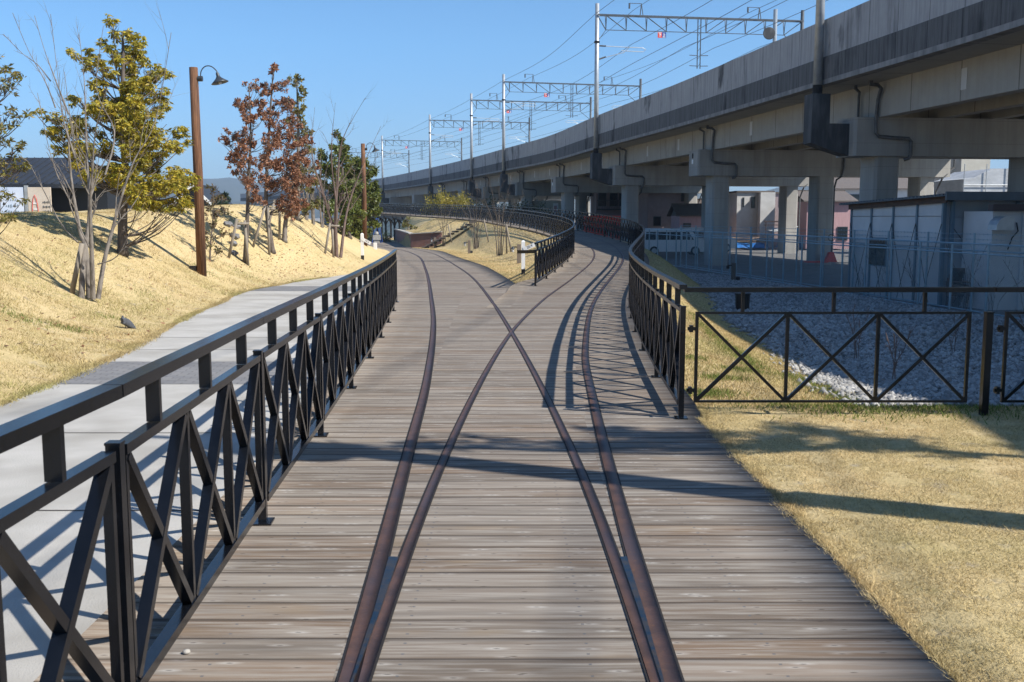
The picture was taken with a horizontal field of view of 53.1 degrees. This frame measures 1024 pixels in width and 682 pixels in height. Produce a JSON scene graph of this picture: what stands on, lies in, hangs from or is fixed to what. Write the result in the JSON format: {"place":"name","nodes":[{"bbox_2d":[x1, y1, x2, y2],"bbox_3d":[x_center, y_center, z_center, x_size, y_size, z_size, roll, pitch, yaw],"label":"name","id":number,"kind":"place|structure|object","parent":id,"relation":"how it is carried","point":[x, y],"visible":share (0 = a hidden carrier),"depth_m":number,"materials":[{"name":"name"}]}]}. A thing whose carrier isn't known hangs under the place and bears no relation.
{"place":"outdoors","nodes":[
{"label":"outdoors","id":0,"kind":"place"},
{"bbox_2d":[0,271,368,681],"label":"concrete path","id":1,"kind":"structure","parent":0,"point":[44,542],"depth_m":7.32,"materials":[{"name":"grey concrete"}]},
{"bbox_2d":[38,337,311,510],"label":"path joint lines","id":2,"kind":"object","parent":1,"relation":"on","point":[162,432],"visible":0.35,"depth_m":8.37,"materials":[{"name":"grey concrete"}]},
{"bbox_2d":[54,361,329,383],"bbox_3d":[-3.518,0.357,11.854,3.104,0.017,1.830,0,7,0],"label":"block paving band","id":3,"kind":"object","parent":1,"relation":"on","point":[112,370],"visible":0.42,"depth_m":11.72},
{"bbox_2d":[252,286,365,290],"bbox_3d":[-5.075,-1.428,27.811,3.632,0.020,2.160,0,7,0],"label":"block paving band","id":4,"kind":"object","parent":1,"relation":"on","point":[291,288],"visible":0.52,"depth_m":27.78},
{"bbox_2d":[0,204,370,405],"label":"dry grass","id":5,"kind":"structure","parent":0,"point":[51,333],"depth_m":19.31,"materials":[{"name":"beige plant"}]},
{"bbox_2d":[175,177,319,211],"bbox_3d":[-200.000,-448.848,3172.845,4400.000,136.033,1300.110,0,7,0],"label":"hills","id":6,"kind":"structure","parent":0,"point":[234,188],"depth_m":2909.16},
{"bbox_2d":[158,186,808,217],"bbox_3d":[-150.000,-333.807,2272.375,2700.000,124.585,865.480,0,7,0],"label":"hills","id":7,"kind":"structure","parent":0,"point":[317,214],"depth_m":2104.65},
{"bbox_2d":[0,0,1008,190],"label":"sky","id":8,"kind":"structure","parent":0,"point":[419,59],"materials":[{"name":"blue"}]},
{"bbox_2d":[0,205,1023,681],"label":"lawn","id":9,"kind":"structure","parent":0,"point":[294,259],"depth_m":8.73,"materials":[{"name":"beige plant"}]},
{"bbox_2d":[0,186,24,212],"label":"sign panel","id":10,"kind":"object","parent":9,"relation":"on","point":[18,192],"visible":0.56,"depth_m":44.76,"materials":[{"name":"metal"}]},
{"bbox_2d":[0,54,34,233],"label":"evergreen tree","id":11,"kind":"object","parent":9,"relation":"on","point":[6,89],"visible":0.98,"depth_m":18.95,"materials":[{"name":"green plant"}]},
{"bbox_2d":[24,185,51,211],"bbox_3d":[-20.725,-5.712,44.848,1.150,2.175,0.141,0,7,0],"label":"sign panel","id":12,"kind":"object","parent":9,"relation":"on","point":[38,198],"visible":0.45,"depth_m":44.75,"materials":[{"name":"metal"}]},
{"bbox_2d":[0,157,149,212],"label":"house","id":13,"kind":"structure","parent":9,"relation":"on","point":[44,170],"depth_m":46.09,"materials":[{"name":"dark grey roof tiles"},{"name":"white plaster"},{"name":"beige panels"}]},
{"bbox_2d":[69,243,83,293],"bbox_3d":[-7.951,-1.303,18.699,0.335,0.976,0.100,0,7,0],"label":"tree support","id":14,"kind":"object","parent":9,"relation":"on","point":[76,268],"visible":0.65,"depth_m":18.66,"materials":[{"name":"beige wood"}]},
{"bbox_2d":[1,1,184,299],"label":"bare tree","id":15,"kind":"object","parent":9,"relation":"on","point":[87,272],"visible":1,"depth_m":18.65,"materials":[{"name":"grey plant"}]},
{"bbox_2d":[28,13,201,255],"bbox_3d":[-9.153,-4.634,23.663,3.588,5.326,3.432,0,7,0],"label":"evergreen tree","id":16,"kind":"object","parent":9,"relation":"on","point":[126,110],"visible":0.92,"depth_m":23.16,"materials":[{"name":"green plant"}]},
{"bbox_2d":[120,315,135,328],"bbox_3d":[-6.225,-0.298,16.617,0.103,0.247,0.250,5,9,38],"label":"pigeon","id":17,"kind":"object","parent":9,"relation":"on","point":[126,322],"visible":0.98,"depth_m":16.56,"materials":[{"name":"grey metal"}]},
{"bbox_2d":[0,204,363,352],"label":"fallen leaves","id":18,"kind":"object","parent":9,"relation":"on","point":[188,280],"visible":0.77,"depth_m":28.80,"materials":[{"name":"brown plant"}]},
{"bbox_2d":[175,184,231,205],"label":"house","id":19,"kind":"structure","parent":9,"relation":"on","point":[207,194],"depth_m":83.82,"materials":[{"name":"white"}]},
{"bbox_2d":[189,65,227,276],"bbox_3d":[-7.782,-4.318,26.322,1.135,5.403,0.444,0,7,0],"label":"lamp post","id":20,"kind":"object","parent":9,"relation":"on","point":[200,266],"visible":0.99,"depth_m":26.21,"materials":[{"name":"brown wood"}]},
{"bbox_2d":[204,184,233,261],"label":"young tree","id":21,"kind":"object","parent":9,"relation":"on","point":[214,214],"visible":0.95,"depth_m":29.00,"materials":[{"name":"green plant"}]},
{"bbox_2d":[214,191,231,204],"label":"conifer tree","id":22,"kind":"object","parent":9,"relation":"on","point":[227,199],"visible":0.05,"depth_m":69.42,"materials":[{"name":"green plant"}]},
{"bbox_2d":[228,219,249,265],"bbox_3d":[-8.396,-3.018,31.532,0.305,1.504,0.746,6,9,43],"label":"tree support","id":23,"kind":"object","parent":9,"relation":"on","point":[244,223],"visible":0.95,"depth_m":31.55,"materials":[{"name":"beige wood"}]},
{"bbox_2d":[218,78,277,263],"bbox_3d":[-8.194,-5.290,31.647,1.770,5.816,1.887,0,7,0],"label":"oak tree","id":24,"kind":"object","parent":9,"relation":"on","point":[248,179],"visible":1,"depth_m":31.55,"materials":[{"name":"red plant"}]},
{"bbox_2d":[252,205,275,255],"bbox_3d":[-8.297,-3.700,34.222,0.872,1.744,0.269,-3,8,-26],"label":"tree support","id":25,"kind":"object","parent":9,"relation":"on","point":[264,208],"visible":0.89,"depth_m":34.19,"materials":[{"name":"beige wood"}]},
{"bbox_2d":[253,62,304,253],"bbox_3d":[-7.704,-6.075,34.313,1.634,6.327,1.638,0,7,0],"label":"oak tree","id":26,"kind":"object","parent":9,"relation":"on","point":[283,181],"visible":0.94,"depth_m":34.18,"materials":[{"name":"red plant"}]},
{"bbox_2d":[282,134,319,242],"bbox_3d":[-7.513,-5.398,36.203,1.423,3.825,1.342,0,7,0],"label":"oak tree","id":27,"kind":"object","parent":9,"relation":"on","point":[307,162],"visible":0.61,"depth_m":36.15,"materials":[{"name":"brown plant"}]},
{"bbox_2d":[282,74,321,221],"bbox_3d":[-8.385,-7.667,40.791,1.548,5.825,1.708,0,7,0],"label":"evergreen tree","id":28,"kind":"object","parent":9,"relation":"on","point":[304,132],"visible":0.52,"depth_m":40.50,"materials":[{"name":"green plant"}]},
{"bbox_2d":[315,161,330,227],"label":"bare tree","id":29,"kind":"object","parent":9,"relation":"on","point":[321,220],"visible":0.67,"depth_m":48.52,"materials":[{"name":"brown plant"}]},
{"bbox_2d":[324,223,339,257],"bbox_3d":[-6.815,-3.760,38.483,0.697,1.344,0.250,-6,9,-39],"label":"tree support","id":30,"kind":"object","parent":9,"relation":"on","point":[329,226],"visible":0.99,"depth_m":38.48,"materials":[{"name":"beige wood"}]},
{"bbox_2d":[313,129,366,238],"bbox_3d":[-8.673,-7.906,51.922,2.972,5.562,3.129,0,7,0],"label":"evergreen tree","id":31,"kind":"object","parent":9,"relation":"on","point":[353,213],"visible":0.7,"depth_m":51.58,"materials":[{"name":"green plant"}]},
{"bbox_2d":[301,88,393,257],"bbox_3d":[-6.398,-6.437,38.897,3.662,6.530,2.291,0,7,0],"label":"bare tree","id":32,"kind":"object","parent":9,"relation":"on","point":[336,252],"visible":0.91,"depth_m":38.97,"materials":[{"name":"brown plant"}]},
{"bbox_2d":[339,155,383,240],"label":"evergreen tree","id":33,"kind":"object","parent":9,"relation":"on","point":[373,195],"visible":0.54,"depth_m":57.13,"materials":[{"name":"green plant"}]},
{"bbox_2d":[359,143,378,245],"bbox_3d":[-7.432,-7.617,53.472,1.135,5.403,0.444,0,7,0],"label":"lamp post","id":34,"kind":"object","parent":9,"relation":"on","point":[364,205],"visible":0.95,"depth_m":53.35,"materials":[{"name":"brown wood"}]},
{"bbox_2d":[358,229,394,241],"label":"hedge","id":35,"kind":"object","parent":9,"relation":"on","point":[370,238],"visible":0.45,"depth_m":109.29,"materials":[{"name":"green plant"}]},
{"bbox_2d":[394,229,441,247],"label":"brick wall","id":36,"kind":"structure","parent":9,"relation":"on","point":[421,239],"depth_m":81.26,"materials":[{"name":"brick"}]},
{"bbox_2d":[359,239,514,285],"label":"boardwalk","id":37,"kind":"structure","parent":9,"relation":"on","point":[411,271],"depth_m":39.10,"materials":[{"name":"brown wood"}]},
{"bbox_2d":[336,245,435,681],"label":"rail","id":38,"kind":"object","parent":37,"relation":"on","point":[382,551],"visible":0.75,"depth_m":5.63,"materials":[{"name":"metal"}]},
{"bbox_2d":[378,244,660,681],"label":"rail","id":39,"kind":"object","parent":37,"relation":"on","point":[612,552],"visible":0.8,"depth_m":5.59,"materials":[{"name":"metal"}]},
{"bbox_2d":[422,211,475,247],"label":"steps","id":40,"kind":"structure","parent":9,"relation":"on","point":[443,237],"depth_m":78.77,"materials":[{"name":"concrete"}]},
{"bbox_2d":[420,185,480,216],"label":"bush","id":41,"kind":"object","parent":9,"relation":"on","point":[448,201],"visible":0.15,"depth_m":110.32,"materials":[{"name":"yellow plant"}]},
{"bbox_2d":[453,183,494,248],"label":"bare tree","id":42,"kind":"object","parent":9,"relation":"on","point":[475,243],"visible":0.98,"depth_m":65.89,"materials":[{"name":"brown plant"}]},
{"bbox_2d":[406,218,556,282],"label":"dry grass","id":43,"kind":"structure","parent":9,"relation":"on","point":[513,276],"depth_m":56.53,"materials":[{"name":"plant"}]},
{"bbox_2d":[33,286,954,681],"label":"boardwalk","id":44,"kind":"structure","parent":9,"relation":"on","point":[509,576],"depth_m":5.38,"materials":[{"name":"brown wood"}]},
{"bbox_2d":[0,249,398,681],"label":"metal fence","id":45,"kind":"object","parent":44,"relation":"on","point":[352,333],"visible":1,"depth_m":4.04,"materials":[{"name":"black metal"}]},
{"bbox_2d":[350,556,398,681],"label":"wedge plate","id":46,"kind":"object","parent":44,"relation":"on","point":[392,561],"visible":1,"depth_m":4.53,"materials":[{"name":"metal"}]},
{"bbox_2d":[620,556,664,681],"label":"wedge plate","id":47,"kind":"object","parent":44,"relation":"on","point":[630,577],"visible":1,"depth_m":4.45,"materials":[{"name":"metal"}]},
{"bbox_2d":[473,193,514,218],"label":"shrub","id":48,"kind":"object","parent":9,"relation":"on","point":[490,203],"visible":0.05,"depth_m":110.53,"materials":[{"name":"green plant"}]},
{"bbox_2d":[471,171,524,255],"bbox_3d":[-0.752,-6.687,53.671,2.942,4.429,1.519,1,7,9],"label":"bare tree","id":49,"kind":"object","parent":9,"relation":"on","point":[499,252],"visible":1,"depth_m":53.66,"materials":[{"name":"brown plant"}]},
{"bbox_2d":[1,257,1023,429],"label":"green weeds","id":50,"kind":"object","parent":9,"relation":"on","point":[890,410],"visible":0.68,"depth_m":9.86,"materials":[{"name":"plant"}]},
{"bbox_2d":[380,212,648,307],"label":"raised boardwalk","id":51,"kind":"structure","parent":9,"relation":"on","point":[582,288],"depth_m":29.47,"materials":[{"name":"brown wood"}]},
{"bbox_2d":[377,203,574,285],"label":"metal fence","id":52,"kind":"object","parent":51,"relation":"on","point":[561,252],"visible":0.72,"depth_m":54.78,"materials":[{"name":"black metal"}]},
{"bbox_2d":[358,213,594,681],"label":"rail","id":53,"kind":"object","parent":51,"relation":"on","point":[376,642],"visible":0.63,"depth_m":5.55,"materials":[{"name":"metal"}]},
{"bbox_2d":[380,203,687,419],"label":"metal fence","id":54,"kind":"object","parent":51,"relation":"on","point":[659,331],"visible":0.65,"depth_m":12.17,"materials":[{"name":"black metal"}]},
{"bbox_2d":[683,287,994,402],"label":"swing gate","id":55,"kind":"structure","parent":54,"relation":"attached to","point":[874,398],"depth_m":9.04,"materials":[{"name":"black metal"}]},
{"bbox_2d":[465,217,684,681],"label":"rail","id":56,"kind":"object","parent":51,"relation":"on","point":[667,657],"visible":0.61,"depth_m":5.59,"materials":[{"name":"metal"}]},
{"bbox_2d":[521,240,534,274],"bbox_3d":[0.563,-2.858,35.103,0.483,1.185,0.146,0,7,0],"label":"milepost","id":57,"kind":"object","parent":9,"relation":"on","point":[527,247],"visible":1,"depth_m":35.03,"materials":[{"name":"white plastic"}]},
{"bbox_2d":[504,197,554,222],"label":"shrub","id":58,"kind":"object","parent":9,"relation":"on","point":[528,208],"visible":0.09,"depth_m":102.56,"materials":[{"name":"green plant"}]},
{"bbox_2d":[533,201,560,224],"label":"wall","id":59,"kind":"structure","parent":9,"relation":"on","point":[553,204],"depth_m":120.79,"materials":[{"name":"white paint"}]},
{"bbox_2d":[694,403,1023,681],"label":"dry grass","id":60,"kind":"structure","parent":9,"relation":"on","point":[797,499],"depth_m":6.38,"materials":[{"name":"plant"}]},
{"bbox_2d":[978,311,994,415],"bbox_3d":[4.200,0.243,9.075,0.068,1.010,0.068,0,7,0],"label":"gate post","id":61,"kind":"object","parent":9,"relation":"on","point":[986,362],"visible":0.82,"depth_m":9.05,"materials":[{"name":"black metal"}]},
{"bbox_2d":[993,287,1023,402],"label":"metal fence","id":62,"kind":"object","parent":61,"relation":"attached to","point":[1004,398],"depth_m":9.05,"materials":[{"name":"black metal"}]},
{"bbox_2d":[658,246,1023,319],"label":"parking lot","id":63,"kind":"structure","parent":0,"point":[790,270],"depth_m":59.68,"materials":[{"name":"grey asphalt"}]},
{"bbox_2d":[583,216,620,239],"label":"container","id":64,"kind":"object","parent":63,"relation":"on","point":[603,225],"visible":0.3,"depth_m":74.68,"materials":[{"name":"blue metal"}]},
{"bbox_2d":[591,193,621,221],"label":"apartment block","id":65,"kind":"structure","parent":63,"relation":"on","point":[608,204],"depth_m":116.92,"materials":[{"name":"grey concrete"}]},
{"bbox_2d":[638,193,683,227],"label":"building","id":66,"kind":"structure","parent":63,"relation":"on","point":[653,209],"depth_m":107.17,"materials":[{"name":"beige concrete"}]},
{"bbox_2d":[645,228,703,254],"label":"van","id":67,"kind":"object","parent":63,"relation":"on","point":[662,241],"visible":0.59,"depth_m":74.82,"materials":[{"name":"grey paint"}]},
{"bbox_2d":[667,203,701,227],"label":"house","id":68,"kind":"structure","parent":63,"relation":"on","point":[685,214],"depth_m":92.87,"materials":[{"name":"pink tile"}]},
{"bbox_2d":[679,227,735,249],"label":"van","id":69,"kind":"object","parent":63,"relation":"on","point":[703,233],"visible":0.05,"depth_m":81.69,"materials":[{"name":"grey paint"}]},
{"bbox_2d":[728,191,775,246],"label":"house","id":70,"kind":"structure","parent":63,"relation":"on","point":[756,209],"depth_m":95.14,"materials":[{"name":"white tile"}]},
{"bbox_2d":[774,192,778,245],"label":"building","id":71,"kind":"structure","parent":63,"relation":"on","point":[776,208],"depth_m":99.22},
{"bbox_2d":[575,225,1023,316],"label":"chain link fence","id":72,"kind":"object","parent":63,"relation":"on","point":[988,256],"visible":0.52,"depth_m":36.92,"materials":[{"name":"grey metal"}]},
{"bbox_2d":[804,234,836,262],"bbox_3d":[18.700,-5.607,61.925,1.900,1.713,0.660,0,7,0],"label":"pallet truck","id":73,"kind":"object","parent":63,"relation":"on","point":[831,258],"visible":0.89,"depth_m":61.83,"materials":[{"name":"red metal"}]},
{"bbox_2d":[796,190,858,248],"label":"house","id":74,"kind":"structure","parent":63,"relation":"on","point":[842,217],"depth_m":90.49,"materials":[{"name":"pink tile"}]},
{"bbox_2d":[837,227,847,239],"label":"window","id":75,"kind":"structure","parent":74,"relation":"in","point":[844,231],"depth_m":90.43,"materials":[{"name":"glass"}]},
{"bbox_2d":[680,225,1023,318],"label":"chain link fence","id":76,"kind":"object","parent":63,"relation":"on","point":[970,309],"visible":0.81,"depth_m":35.91,"materials":[{"name":"grey metal"}]},
{"bbox_2d":[834,177,907,199],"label":"house","id":77,"kind":"structure","parent":63,"relation":"on","point":[851,186],"depth_m":108.99,"materials":[{"name":"white tile"}]},
{"bbox_2d":[839,191,1023,305],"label":"prefab office","id":78,"kind":"structure","parent":63,"relation":"on","point":[942,214],"depth_m":33.51,"materials":[{"name":"pale grey painted metal panels"},{"name":"dark metal"},{"name":"glass"}]},
{"bbox_2d":[868,237,886,266],"bbox_3d":[12.835,-3.132,35.938,0.075,1.000,1.200,-1,7,-8],"label":"window","id":79,"kind":"structure","parent":78,"relation":"in","point":[877,257],"depth_m":35.87,"materials":[{"name":"blue"}]},
{"bbox_2d":[934,159,989,180],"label":"building","id":80,"kind":"structure","parent":63,"relation":"on","point":[975,164],"depth_m":77.97,"materials":[{"name":"white tile"}]},
{"bbox_2d":[934,164,1007,193],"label":"scaffolded house","id":81,"kind":"structure","parent":63,"relation":"on","point":[989,180],"depth_m":69.26,"materials":[{"name":"metal"}]},
{"bbox_2d":[959,204,1023,309],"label":"annex","id":82,"kind":"object","parent":63,"relation":"on","point":[1004,220],"visible":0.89,"depth_m":30.56,"materials":[{"name":"grey metal"}]},
{"bbox_2d":[680,270,1023,406],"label":"gravel bed","id":83,"kind":"object","parent":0,"point":[683,271],"visible":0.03,"depth_m":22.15,"materials":[{"name":"grey gravel"}]},
{"bbox_2d":[726,263,739,279],"bbox_3d":[9.835,-3.047,45.565,0.590,0.850,0.170,0,7,0],"label":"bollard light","id":84,"kind":"object","parent":83,"relation":"on","point":[733,271],"visible":0.82,"depth_m":45.50,"materials":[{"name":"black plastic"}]},
{"bbox_2d":[735,293,750,309],"bbox_3d":[6.840,-1.159,30.382,0.470,0.520,0.458,0,7,0],"label":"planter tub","id":85,"kind":"object","parent":83,"relation":"on","point":[738,300],"visible":0.67,"depth_m":30.23,"materials":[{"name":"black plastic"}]},
{"bbox_2d":[645,248,885,406],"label":"dry grass","id":86,"kind":"structure","parent":83,"relation":"on","point":[718,352],"depth_m":13.97,"materials":[{"name":"beige plant"}]},
{"bbox_2d":[846,305,871,358],"bbox_3d":[5.587,-0.166,16.610,0.432,0.983,0.304,1,7,9],"label":"dry weed","id":87,"kind":"object","parent":83,"relation":"on","point":[855,346],"visible":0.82,"depth_m":16.63,"materials":[{"name":"brown plant"}]},
{"bbox_2d":[886,322,917,379],"bbox_3d":[4.737,0.148,12.696,0.469,0.778,0.292,-3,8,-25],"label":"dry weed","id":88,"kind":"object","parent":83,"relation":"on","point":[894,368],"visible":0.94,"depth_m":12.68,"materials":[{"name":"brown plant"}]},
{"bbox_2d":[945,268,970,307],"bbox_3d":[13.681,-1.602,31.416,0.585,1.254,0.486,0,7,0],"label":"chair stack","id":89,"kind":"object","parent":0,"point":[955,282],"visible":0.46,"depth_m":31.55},
{"bbox_3d":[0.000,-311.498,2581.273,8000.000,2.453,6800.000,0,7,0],"label":"ground","id":90,"kind":"structure","parent":0,"visible":0},
{"bbox_2d":[353,215,404,239],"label":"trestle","id":91,"kind":"object","parent":90,"relation":"on","point":[391,219],"visible":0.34,"depth_m":121.12,"materials":[{"name":"black metal"}]},
{"bbox_2d":[367,210,418,236],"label":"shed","id":92,"kind":"structure","parent":90,"relation":"on","point":[388,227],"depth_m":144.62,"materials":[{"name":"grey"}]},
{"bbox_2d":[240,0,1023,265],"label":"railway viaduct","id":93,"kind":"object","parent":90,"relation":"on","point":[919,94],"visible":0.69,"depth_m":49.78,"materials":[{"name":"concrete"}]},
{"bbox_2d":[350,149,409,172],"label":"catenary gantry","id":94,"kind":"object","parent":93,"relation":"on","point":[390,157],"visible":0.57,"depth_m":250.42,"materials":[{"name":"metal"}]},
{"bbox_2d":[381,135,461,191],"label":"catenary gantry","id":95,"kind":"object","parent":93,"relation":"on","point":[382,148],"visible":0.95,"depth_m":207.80,"materials":[{"name":"metal"}]},
{"bbox_2d":[429,114,529,185],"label":"catenary gantry","id":96,"kind":"object","parent":93,"relation":"on","point":[430,180],"visible":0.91,"depth_m":165.29,"materials":[{"name":"metal"}]},
{"bbox_2d":[470,93,591,179],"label":"catenary gantry","id":97,"kind":"object","parent":93,"relation":"on","point":[471,136],"visible":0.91,"depth_m":136.95,"materials":[{"name":"metal"}]},
{"bbox_2d":[502,74,641,173],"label":"catenary gantry","id":98,"kind":"object","parent":93,"relation":"on","point":[504,111],"visible":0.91,"depth_m":118.62,"materials":[{"name":"metal"}]},
{"bbox_2d":[593,3,803,152],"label":"catenary gantry","id":99,"kind":"object","parent":93,"relation":"on","point":[661,34],"visible":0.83,"depth_m":79.47,"materials":[{"name":"metal"}]},
{"bbox_2d":[763,9,777,41],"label":"round signal disc","id":100,"kind":"object","parent":93,"relation":"on","point":[769,33],"visible":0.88,"depth_m":79.15,"materials":[{"name":"metal"}]},
{"bbox_2d":[812,0,824,92],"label":"catenary gantry","id":101,"kind":"object","parent":93,"relation":"on","point":[818,50],"visible":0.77,"depth_m":41.08,"materials":[{"name":"metal"}]},
{"bbox_2d":[369,0,711,158],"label":"overhead wire","id":102,"kind":"object","parent":101,"relation":"hanging from","point":[588,74],"visible":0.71,"depth_m":87.98,"materials":[{"name":"grey metal"}]},
{"bbox_2d":[372,0,750,163],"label":"overhead wire","id":103,"kind":"object","parent":101,"relation":"hanging from","point":[611,75],"visible":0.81,"depth_m":80.91,"materials":[{"name":"grey metal"}]},
{"bbox_2d":[375,0,786,161],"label":"overhead wire","id":104,"kind":"object","parent":101,"relation":"hanging from","point":[637,74],"visible":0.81,"depth_m":87.82,"materials":[{"name":"grey metal"}]},
{"bbox_2d":[379,0,826,162],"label":"overhead wire","id":105,"kind":"object","parent":101,"relation":"hanging from","point":[655,78],"visible":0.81,"depth_m":88.96,"materials":[{"name":"grey metal"}]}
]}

